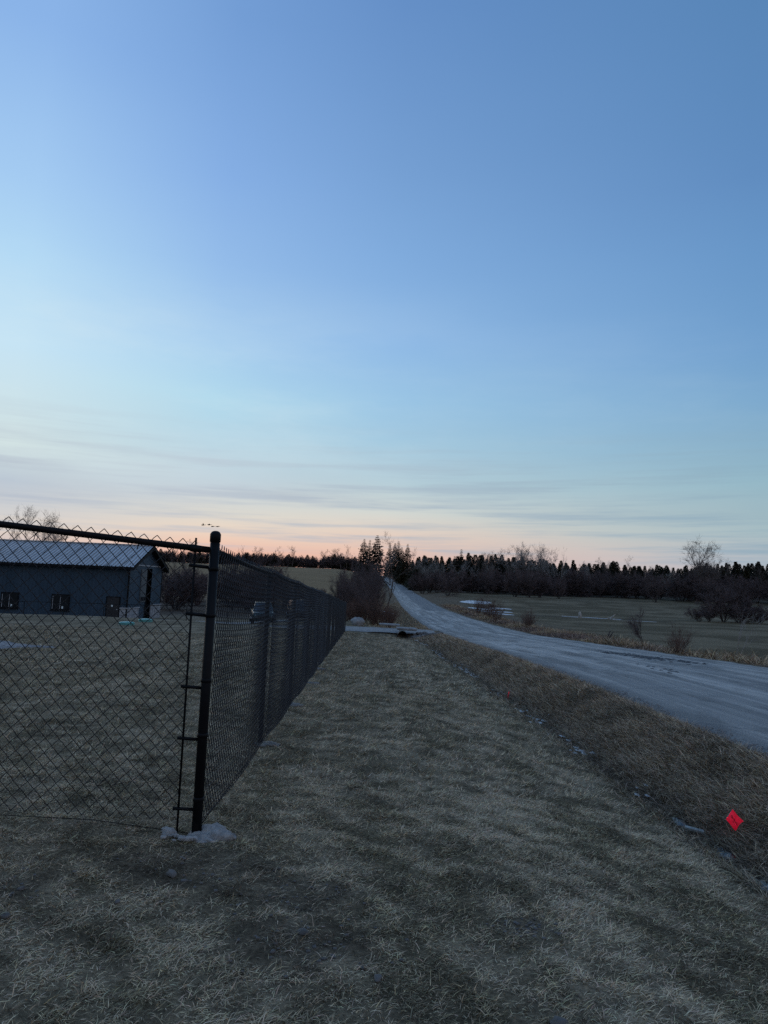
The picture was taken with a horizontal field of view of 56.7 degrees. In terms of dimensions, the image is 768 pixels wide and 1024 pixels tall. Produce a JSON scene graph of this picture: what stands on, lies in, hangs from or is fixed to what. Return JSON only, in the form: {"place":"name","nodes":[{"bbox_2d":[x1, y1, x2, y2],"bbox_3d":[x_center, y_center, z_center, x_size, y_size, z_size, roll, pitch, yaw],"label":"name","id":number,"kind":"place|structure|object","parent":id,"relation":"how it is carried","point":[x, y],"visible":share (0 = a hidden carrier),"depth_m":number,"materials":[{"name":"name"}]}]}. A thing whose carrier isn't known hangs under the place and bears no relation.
{"place":"outdoors","nodes":[
{"label":"outdoors","id":0,"kind":"place"},
{"bbox_2d":[161,619,299,623],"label":"gravel lot","id":1,"kind":"structure","parent":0,"point":[238,622],"depth_m":61.17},
{"bbox_2d":[250,602,276,623],"bbox_3d":[-9.626,7.997,56.424,2.160,1.619,4.605,4,-6,-12],"label":"parked car","id":2,"kind":"object","parent":1,"relation":"on","point":[270,620],"visible":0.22,"depth_m":54.58,"materials":[{"name":"grey paint"}]},
{"bbox_2d":[256,625,434,633],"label":"driveway","id":3,"kind":"structure","parent":0,"point":[371,629],"depth_m":44.92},
{"bbox_2d":[0,562,767,1023],"bbox_3d":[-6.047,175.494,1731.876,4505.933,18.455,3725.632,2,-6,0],"label":"ground","id":4,"kind":"structure","parent":0,"point":[658,628],"depth_m":4.28,"materials":[{"name":"plant"}]},
{"bbox_2d":[0,640,55,648],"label":"snow patch","id":5,"kind":"object","parent":4,"relation":"on","point":[4,644],"visible":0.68,"depth_m":17.57,"materials":[{"name":"snow"}]},
{"bbox_2d":[12,505,67,540],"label":"bare tree","id":6,"kind":"object","parent":4,"relation":"on","point":[28,521],"visible":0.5,"depth_m":102.92,"materials":[{"name":"brown plant"}]},
{"bbox_2d":[0,539,168,618],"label":"metal building","id":7,"kind":"structure","parent":4,"relation":"on","point":[72,573],"depth_m":57.88,"materials":[{"name":"blue"}]},
{"bbox_2d":[0,592,18,608],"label":"window","id":8,"kind":"structure","parent":7,"relation":"in","point":[15,595],"depth_m":57.57,"materials":[{"name":"black glass"}]},
{"bbox_2d":[49,594,69,610],"bbox_3d":[-26.215,7.334,57.568,1.600,1.360,0.092,2,-6,0],"label":"window","id":9,"kind":"structure","parent":7,"relation":"in","point":[57,598],"depth_m":57.57,"materials":[{"name":"black glass"}]},
{"bbox_2d":[105,596,120,616],"bbox_3d":[-21.958,7.857,57.516,1.150,2.030,0.122,2,-6,0],"label":"entrance door","id":10,"kind":"structure","parent":7,"relation":"in","point":[117,600],"depth_m":57.52,"materials":[{"name":"metal"}]},
{"bbox_2d":[139,569,146,601],"bbox_3d":[-20.727,6.349,61.261,0.081,2.800,1.450,2,-6,0],"label":"door","id":11,"kind":"structure","parent":7,"relation":"in","point":[142,581],"depth_m":61.10,"materials":[{"name":"grey metal"}]},
{"bbox_2d":[1,600,331,626],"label":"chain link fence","id":12,"kind":"object","parent":4,"relation":"on","point":[112,605],"visible":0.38,"depth_m":45.18,"materials":[{"name":"black metal"}]},
{"bbox_2d":[166,869,176,878],"bbox_3d":[-1.105,1.881,3.700,0.070,0.036,0.041,-3,-8,42],"label":"stone","id":13,"kind":"object","parent":4,"relation":"on","point":[172,873],"visible":1,"depth_m":3.69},
{"bbox_2d":[0,516,346,833],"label":"chain link fence","id":14,"kind":"object","parent":4,"relation":"on","point":[321,601],"visible":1,"depth_m":4.63,"materials":[{"name":"black metal"}]},
{"bbox_2d":[161,574,206,609],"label":"bare shrub","id":15,"kind":"object","parent":4,"relation":"on","point":[165,597],"visible":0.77,"depth_m":84.05,"materials":[{"name":"brown plant"}]},
{"bbox_2d":[162,566,207,608],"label":"bare shrub","id":16,"kind":"object","parent":4,"relation":"on","point":[201,586],"visible":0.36,"depth_m":85.96,"materials":[{"name":"brown plant"}]},
{"bbox_2d":[168,550,207,607],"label":"bare shrub","id":17,"kind":"object","parent":4,"relation":"on","point":[190,568],"visible":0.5,"depth_m":94.11,"materials":[{"name":"brown plant"}]},
{"bbox_2d":[171,565,207,603],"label":"bare shrub","id":18,"kind":"object","parent":4,"relation":"on","point":[203,578],"visible":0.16,"depth_m":106.89,"materials":[{"name":"brown plant"}]},
{"bbox_2d":[160,822,236,842],"bbox_3d":[-1.121,1.976,4.286,0.448,0.159,0.223,4,-6,-17],"label":"snow patch","id":19,"kind":"object","parent":4,"relation":"on","point":[216,831],"visible":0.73,"depth_m":4.26,"materials":[{"name":"snow"}]},
{"bbox_2d":[218,562,245,609],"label":"bare shrub","id":20,"kind":"object","parent":4,"relation":"on","point":[229,578],"visible":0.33,"depth_m":93.56,"materials":[{"name":"brown plant"}]},
{"bbox_2d":[203,566,263,606],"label":"bare shrub","id":21,"kind":"object","parent":4,"relation":"on","point":[227,587],"visible":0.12,"depth_m":105.97,"materials":[{"name":"brown plant"}]},
{"bbox_2d":[237,545,276,572],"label":"bare shrub","id":22,"kind":"object","parent":4,"relation":"on","point":[259,562],"visible":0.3,"depth_m":123.59,"materials":[{"name":"brown plant"}]},
{"bbox_2d":[254,741,280,746],"bbox_3d":[-1.196,2.387,7.284,0.256,0.060,0.245,6,-7,-31],"label":"concrete footing","id":23,"kind":"object","parent":4,"relation":"on","point":[266,743],"visible":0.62,"depth_m":7.25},
{"bbox_2d":[261,553,291,605],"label":"bare shrub","id":24,"kind":"object","parent":4,"relation":"on","point":[277,568],"visible":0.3,"depth_m":97.27,"materials":[{"name":"brown plant"}]},
{"bbox_2d":[0,846,562,984],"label":"pebbles","id":25,"kind":"object","parent":4,"relation":"on","point":[314,946],"visible":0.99,"depth_m":3.40,"materials":[{"name":"stone"}]},
{"bbox_2d":[297,927,308,935],"bbox_3d":[-0.358,1.850,3.134,0.058,0.027,0.043,0,-6,18],"label":"stone","id":26,"kind":"object","parent":4,"relation":"on","point":[303,931],"visible":0.95,"depth_m":3.12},
{"bbox_2d":[318,552,342,568],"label":"bare shrub","id":27,"kind":"object","parent":4,"relation":"on","point":[331,561],"visible":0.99,"depth_m":438.07,"materials":[{"name":"brown plant"}]},
{"bbox_2d":[329,570,351,600],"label":"thicket sapling","id":28,"kind":"object","parent":4,"relation":"on","point":[343,576],"visible":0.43,"depth_m":83.68,"materials":[{"name":"brown plant"}]},
{"bbox_2d":[340,557,370,616],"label":"thicket sapling","id":29,"kind":"object","parent":4,"relation":"on","point":[359,576],"visible":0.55,"depth_m":70.38,"materials":[{"name":"brown plant"}]},
{"bbox_2d":[338,571,373,610],"bbox_3d":[-2.345,6.848,57.736,3.250,4.259,2.321,3,-6,-7],"label":"thicket sapling","id":30,"kind":"object","parent":4,"relation":"on","point":[352,593],"visible":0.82,"depth_m":57.66,"materials":[{"name":"brown plant"}]},
{"bbox_2d":[350,617,364,625],"bbox_3d":[-1.859,7.780,49.749,1.033,0.856,0.768,2,-6,0],"label":"boulder","id":31,"kind":"object","parent":4,"relation":"on","point":[357,621],"visible":0.81,"depth_m":49.53,"materials":[{"name":"stone"}]},
{"bbox_2d":[346,599,369,618],"bbox_3d":[-2.067,7.056,53.209,2.438,2.574,2.090,1,-6,8],"label":"underbrush","id":32,"kind":"object","parent":4,"relation":"on","point":[356,612],"visible":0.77,"depth_m":53.13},
{"bbox_2d":[348,590,375,620],"bbox_3d":[-1.675,7.043,53.613,2.663,2.812,2.283,3,-6,-7],"label":"underbrush","id":33,"kind":"object","parent":4,"relation":"on","point":[363,615],"visible":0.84,"depth_m":53.29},
{"bbox_2d":[356,539,369,571],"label":"spruce tree","id":34,"kind":"object","parent":4,"relation":"on","point":[364,556],"visible":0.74,"depth_m":328.88,"materials":[{"name":"green plant"}]},
{"bbox_2d":[361,540,375,575],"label":"spruce tree","id":35,"kind":"object","parent":4,"relation":"on","point":[369,552],"visible":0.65,"depth_m":325.19,"materials":[{"name":"green plant"}]},
{"bbox_2d":[353,563,384,617],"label":"thicket sapling","id":36,"kind":"object","parent":4,"relation":"on","point":[375,581],"visible":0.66,"depth_m":66.66,"materials":[{"name":"brown plant"}]},
{"bbox_2d":[359,593,388,624],"bbox_3d":[-0.869,7.186,53.542,2.236,2.825,2.802,-2,-7,34],"label":"underbrush","id":37,"kind":"object","parent":4,"relation":"on","point":[374,618],"visible":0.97,"depth_m":53.31,"materials":[{"name":"plant"}]},
{"bbox_2d":[364,563,386,610],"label":"thicket sapling","id":38,"kind":"object","parent":4,"relation":"on","point":[377,578],"visible":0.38,"depth_m":73.51,"materials":[{"name":"brown plant"}]},
{"bbox_2d":[364,580,388,610],"bbox_3d":[-0.669,7.481,61.723,2.562,4.206,1.740,4,-6,-15],"label":"thicket sapling","id":39,"kind":"object","parent":4,"relation":"on","point":[378,590],"visible":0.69,"depth_m":61.72,"materials":[{"name":"brown plant"}]},
{"bbox_2d":[371,537,389,584],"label":"spruce tree","id":40,"kind":"object","parent":4,"relation":"on","point":[378,551],"visible":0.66,"depth_m":329.16,"materials":[{"name":"green plant"}]},
{"bbox_2d":[383,545,394,576],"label":"spruce tree","id":41,"kind":"object","parent":4,"relation":"on","point":[389,558],"visible":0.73,"depth_m":476.35,"materials":[{"name":"green plant"}]},
{"bbox_2d":[377,595,401,627],"bbox_3d":[0.407,7.788,56.042,2.319,2.857,2.705,-3,-8,42],"label":"underbrush","id":42,"kind":"object","parent":4,"relation":"on","point":[390,617],"visible":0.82,"depth_m":55.79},
{"bbox_2d":[371,532,419,604],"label":"bare tree","id":43,"kind":"object","parent":4,"relation":"on","point":[386,570],"visible":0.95,"depth_m":74.78,"materials":[{"name":"brown plant"}]},
{"bbox_2d":[361,602,431,629],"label":"verge grass","id":44,"kind":"structure","parent":4,"relation":"on","point":[406,613],"depth_m":73.77,"materials":[{"name":"plant"}]},
{"bbox_2d":[391,543,401,577],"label":"spruce tree","id":45,"kind":"object","parent":4,"relation":"on","point":[399,558],"visible":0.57,"depth_m":476.51,"materials":[{"name":"green plant"}]},
{"bbox_2d":[393,562,401,581],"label":"evergreen tree","id":46,"kind":"object","parent":4,"relation":"on","point":[397,575],"visible":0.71,"depth_m":383.32,"materials":[{"name":"green plant"}]},
{"bbox_2d":[396,562,406,584],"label":"evergreen tree","id":47,"kind":"object","parent":4,"relation":"on","point":[400,580],"visible":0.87,"depth_m":342.98,"materials":[{"name":"green plant"}]},
{"bbox_2d":[404,544,411,568],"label":"spruce tree","id":48,"kind":"object","parent":4,"relation":"on","point":[406,555],"visible":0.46,"depth_m":479.07,"materials":[{"name":"green plant"}]},
{"bbox_2d":[379,623,442,638],"bbox_3d":[1.473,7.629,44.699,2.477,0.900,6.539,5,-6,-23],"label":"culvert","id":49,"kind":"object","parent":4,"relation":"on","point":[404,629],"visible":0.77,"depth_m":43.24,"materials":[{"name":"concrete"}]},
{"bbox_2d":[408,572,437,593],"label":"bare shrub","id":50,"kind":"object","parent":4,"relation":"on","point":[419,583],"visible":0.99,"depth_m":229.84,"materials":[{"name":"brown plant"}]},
{"bbox_2d":[417,570,445,592],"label":"bare shrub","id":51,"kind":"object","parent":4,"relation":"on","point":[425,575],"visible":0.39,"depth_m":234.43,"materials":[{"name":"brown plant"}]},
{"bbox_2d":[426,572,449,592],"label":"bare shrub","id":52,"kind":"object","parent":4,"relation":"on","point":[436,582],"visible":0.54,"depth_m":232.03,"materials":[{"name":"brown plant"}]},
{"bbox_2d":[432,573,464,595],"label":"bare shrub","id":53,"kind":"object","parent":4,"relation":"on","point":[444,581],"visible":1,"depth_m":204.24,"materials":[{"name":"brown plant"}]},
{"bbox_2d":[447,569,473,592],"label":"bare shrub","id":54,"kind":"object","parent":4,"relation":"on","point":[452,576],"visible":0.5,"depth_m":229.73,"materials":[{"name":"brown plant"}]},
{"bbox_2d":[458,570,481,592],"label":"bare shrub","id":55,"kind":"object","parent":4,"relation":"on","point":[474,578],"visible":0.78,"depth_m":230.82,"materials":[{"name":"brown plant"}]},
{"bbox_2d":[466,595,484,613],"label":"verge bush","id":56,"kind":"object","parent":4,"relation":"on","point":[477,606],"visible":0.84,"depth_m":102.88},
{"bbox_2d":[475,570,495,593],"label":"bare shrub","id":57,"kind":"object","parent":4,"relation":"on","point":[487,580],"visible":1,"depth_m":228.00,"materials":[{"name":"brown plant"}]},
{"bbox_2d":[476,595,499,615],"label":"verge bush","id":58,"kind":"object","parent":4,"relation":"on","point":[486,605],"visible":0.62,"depth_m":95.30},
{"bbox_2d":[482,595,506,616],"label":"verge bush","id":59,"kind":"object","parent":4,"relation":"on","point":[490,614],"visible":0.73,"depth_m":89.30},
{"bbox_2d":[486,603,504,619],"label":"verge bush","id":60,"kind":"object","parent":4,"relation":"on","point":[497,612],"visible":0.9,"depth_m":82.16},
{"bbox_2d":[481,570,513,593],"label":"bare shrub","id":61,"kind":"object","parent":4,"relation":"on","point":[498,587],"visible":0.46,"depth_m":234.35,"materials":[{"name":"brown plant"}]},
{"bbox_2d":[489,567,516,593],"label":"bare shrub","id":62,"kind":"object","parent":4,"relation":"on","point":[513,575],"visible":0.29,"depth_m":236.10,"materials":[{"name":"brown plant"}]},
{"bbox_2d":[493,548,525,591],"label":"bare tree","id":63,"kind":"object","parent":4,"relation":"on","point":[506,561],"visible":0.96,"depth_m":249.12,"materials":[{"name":"brown plant"}]},
{"bbox_2d":[498,570,528,596],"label":"bare shrub","id":64,"kind":"object","parent":4,"relation":"on","point":[510,584],"visible":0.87,"depth_m":212.43,"materials":[{"name":"brown plant"}]},
{"bbox_2d":[502,543,533,572],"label":"bare tree","id":65,"kind":"object","parent":4,"relation":"on","point":[519,566],"visible":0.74,"depth_m":249.34,"materials":[{"name":"brown plant"}]},
{"bbox_2d":[518,605,533,626],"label":"verge bush","id":66,"kind":"object","parent":4,"relation":"on","point":[528,622],"visible":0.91,"depth_m":66.13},
{"bbox_2d":[516,542,539,571],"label":"bare tree","id":67,"kind":"object","parent":4,"relation":"on","point":[531,554],"visible":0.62,"depth_m":251.64,"materials":[{"name":"brown plant"}]},
{"bbox_2d":[513,568,543,597],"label":"bare shrub","id":68,"kind":"object","parent":4,"relation":"on","point":[532,581],"visible":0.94,"depth_m":210.38,"materials":[{"name":"brown plant"}]},
{"bbox_2d":[416,640,649,796],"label":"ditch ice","id":69,"kind":"structure","parent":4,"relation":"on","point":[466,669],"depth_m":10.89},
{"bbox_2d":[527,571,552,597],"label":"bare shrub","id":70,"kind":"object","parent":4,"relation":"on","point":[539,589],"visible":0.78,"depth_m":214.60,"materials":[{"name":"brown plant"}]},
{"bbox_2d":[528,545,558,594],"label":"bare tree","id":71,"kind":"object","parent":4,"relation":"on","point":[540,560],"visible":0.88,"depth_m":249.82,"materials":[{"name":"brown plant"}]},
{"bbox_2d":[532,544,557,577],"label":"bare tree","id":72,"kind":"object","parent":4,"relation":"on","point":[547,562],"visible":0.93,"depth_m":248.40,"materials":[{"name":"brown plant"}]},
{"bbox_2d":[542,575,565,595],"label":"bare shrub","id":73,"kind":"object","parent":4,"relation":"on","point":[553,586],"visible":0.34,"depth_m":230.54,"materials":[{"name":"brown plant"}]},
{"bbox_2d":[549,1015,568,1023],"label":"stone","id":74,"kind":"object","parent":4,"relation":"on","point":[557,1020],"visible":1,"depth_m":2.60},
{"bbox_2d":[549,578,569,598],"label":"bare shrub","id":75,"kind":"object","parent":4,"relation":"on","point":[560,588],"visible":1,"depth_m":211.14,"materials":[{"name":"brown plant"}]},
{"bbox_2d":[562,569,597,596],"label":"bare shrub","id":76,"kind":"object","parent":4,"relation":"on","point":[584,587],"visible":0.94,"depth_m":233.08,"materials":[{"name":"brown plant"}]},
{"bbox_2d":[564,565,597,596],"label":"bare shrub","id":77,"kind":"object","parent":4,"relation":"on","point":[573,572],"visible":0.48,"depth_m":236.13,"materials":[{"name":"brown plant"}]},
{"bbox_2d":[589,569,615,596],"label":"bare shrub","id":78,"kind":"object","parent":4,"relation":"on","point":[597,580],"visible":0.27,"depth_m":239.43,"materials":[{"name":"brown plant"}]},
{"bbox_2d":[599,569,635,597],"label":"bare shrub","id":79,"kind":"object","parent":4,"relation":"on","point":[616,578],"visible":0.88,"depth_m":231.80,"materials":[{"name":"brown plant"}]},
{"bbox_2d":[608,575,636,597],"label":"bare shrub","id":80,"kind":"object","parent":4,"relation":"on","point":[626,587],"visible":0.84,"depth_m":229.90,"materials":[{"name":"brown plant"}]},
{"bbox_2d":[624,603,644,642],"bbox_3d":[14.718,6.650,41.612,1.697,2.898,1.777,4,-6,-19],"label":"sapling","id":81,"kind":"object","parent":4,"relation":"on","point":[632,624],"visible":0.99,"depth_m":41.52,"materials":[{"name":"brown plant"}]},
{"bbox_2d":[622,573,654,597],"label":"bare shrub","id":82,"kind":"object","parent":4,"relation":"on","point":[634,590],"visible":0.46,"depth_m":231.18,"materials":[{"name":"brown plant"}]},
{"bbox_2d":[632,573,653,598],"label":"bare shrub","id":83,"kind":"object","parent":4,"relation":"on","point":[643,591],"visible":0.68,"depth_m":228.43,"materials":[{"name":"brown plant"}]},
{"bbox_2d":[634,572,662,597],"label":"bare shrub","id":84,"kind":"object","parent":4,"relation":"on","point":[636,576],"visible":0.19,"depth_m":233.71,"materials":[{"name":"brown plant"}]},
{"bbox_2d":[641,575,669,602],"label":"bare shrub","id":85,"kind":"object","parent":4,"relation":"on","point":[653,589],"visible":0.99,"depth_m":206.55,"materials":[{"name":"brown plant"}]},
{"bbox_2d":[659,628,687,653],"bbox_3d":[12.977,5.690,31.675,1.079,1.329,1.258,5,-7,-26],"label":"verge bush","id":86,"kind":"object","parent":4,"relation":"on","point":[672,644],"visible":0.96,"depth_m":31.59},
{"bbox_2d":[665,576,690,600],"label":"bare shrub","id":87,"kind":"object","parent":4,"relation":"on","point":[670,586],"visible":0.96,"depth_m":221.88,"materials":[{"name":"brown plant"}]},
{"bbox_2d":[665,568,698,600],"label":"bare shrub","id":88,"kind":"object","parent":4,"relation":"on","point":[689,576],"visible":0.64,"depth_m":223.28,"materials":[{"name":"brown plant"}]},
{"bbox_2d":[667,622,697,653],"bbox_3d":[13.912,5.851,33.116,1.662,1.675,1.326,4,-6,-18],"label":"verge bush","id":89,"kind":"object","parent":4,"relation":"on","point":[678,636],"visible":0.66,"depth_m":33.14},
{"bbox_2d":[675,573,706,601],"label":"bare shrub","id":90,"kind":"object","parent":4,"relation":"on","point":[688,592],"visible":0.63,"depth_m":222.86,"materials":[{"name":"brown plant"}]},
{"bbox_2d":[683,607,713,621],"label":"bare shrub","id":91,"kind":"object","parent":4,"relation":"on","point":[698,615],"visible":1,"depth_m":126.73,"materials":[{"name":"brown plant"}]},
{"bbox_2d":[680,535,726,599],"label":"bare tree","id":92,"kind":"object","parent":4,"relation":"on","point":[700,567],"visible":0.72,"depth_m":227.28,"materials":[{"name":"brown plant"}]},
{"bbox_2d":[694,598,722,621],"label":"bare shrub","id":93,"kind":"object","parent":4,"relation":"on","point":[710,617],"visible":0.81,"depth_m":128.02,"materials":[{"name":"brown plant"}]},
{"bbox_2d":[713,844,735,858],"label":"puddle","id":94,"kind":"object","parent":4,"relation":"on","point":[723,850],"visible":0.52,"depth_m":5.21,"materials":[{"name":"liquid"}]},
{"bbox_2d":[700,581,754,621],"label":"bare shrub","id":95,"kind":"object","parent":4,"relation":"on","point":[723,604],"visible":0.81,"depth_m":128.63,"materials":[{"name":"brown plant"}]},
{"bbox_2d":[725,809,742,834],"bbox_3d":[2.703,2.423,5.491,0.168,0.247,0.018,4,-6,-17],"label":"marker flag","id":96,"kind":"object","parent":4,"relation":"on","point":[733,818],"visible":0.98,"depth_m":5.49,"materials":[{"name":"plastic"}]},
{"bbox_2d":[716,604,766,622],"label":"bare shrub","id":97,"kind":"object","parent":4,"relation":"on","point":[753,612],"visible":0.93,"depth_m":126.94,"materials":[{"name":"brown plant"}]},
{"bbox_2d":[720,595,762,622],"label":"bare shrub","id":98,"kind":"object","parent":4,"relation":"on","point":[749,605],"visible":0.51,"depth_m":129.36,"materials":[{"name":"brown plant"}]},
{"bbox_2d":[724,579,766,602],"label":"bare shrub","id":99,"kind":"object","parent":4,"relation":"on","point":[744,588],"visible":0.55,"depth_m":220.21,"materials":[{"name":"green plant"}]},
{"bbox_2d":[737,612,763,652],"bbox_3d":[15.162,5.154,29.787,2.110,2.618,1.229,6,-7,-29],"label":"sapling","id":100,"kind":"object","parent":4,"relation":"on","point":[746,632],"visible":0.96,"depth_m":29.78,"materials":[{"name":"brown plant"}]},
{"bbox_2d":[748,603,767,623],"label":"bare shrub","id":101,"kind":"object","parent":4,"relation":"on","point":[763,612],"visible":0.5,"depth_m":129.27,"materials":[{"name":"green plant"}]},
{"bbox_2d":[0,0,767,574],"label":"sky","id":102,"kind":"structure","parent":0,"point":[443,278],"materials":[{"name":"blue"}]},
{"bbox_2d":[383,577,767,753],"bbox_3d":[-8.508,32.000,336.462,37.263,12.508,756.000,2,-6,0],"label":"road","id":103,"kind":"structure","parent":0,"point":[724,695],"depth_m":15.82,"materials":[{"name":"asphalt"}]},
{"bbox_2d":[443,633,767,770],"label":"shoulder gravel","id":104,"kind":"structure","parent":103,"relation":"on","point":[707,728],"depth_m":9.69,"materials":[{"name":"gravel"}]},
{"bbox_2d":[598,651,707,673],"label":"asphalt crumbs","id":105,"kind":"object","parent":103,"relation":"on","point":[660,659],"visible":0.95,"depth_m":21.25,"materials":[{"name":"asphalt"}]},
{"bbox_2d":[401,625,767,901],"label":"bank grass","id":106,"kind":"structure","parent":0,"point":[627,705],"depth_m":8.15,"materials":[{"name":"plant"}]},
{"bbox_2d":[439,603,767,666],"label":"roadside grass","id":107,"kind":"structure","parent":0,"point":[585,637],"depth_m":44.77,"materials":[{"name":"plant"}]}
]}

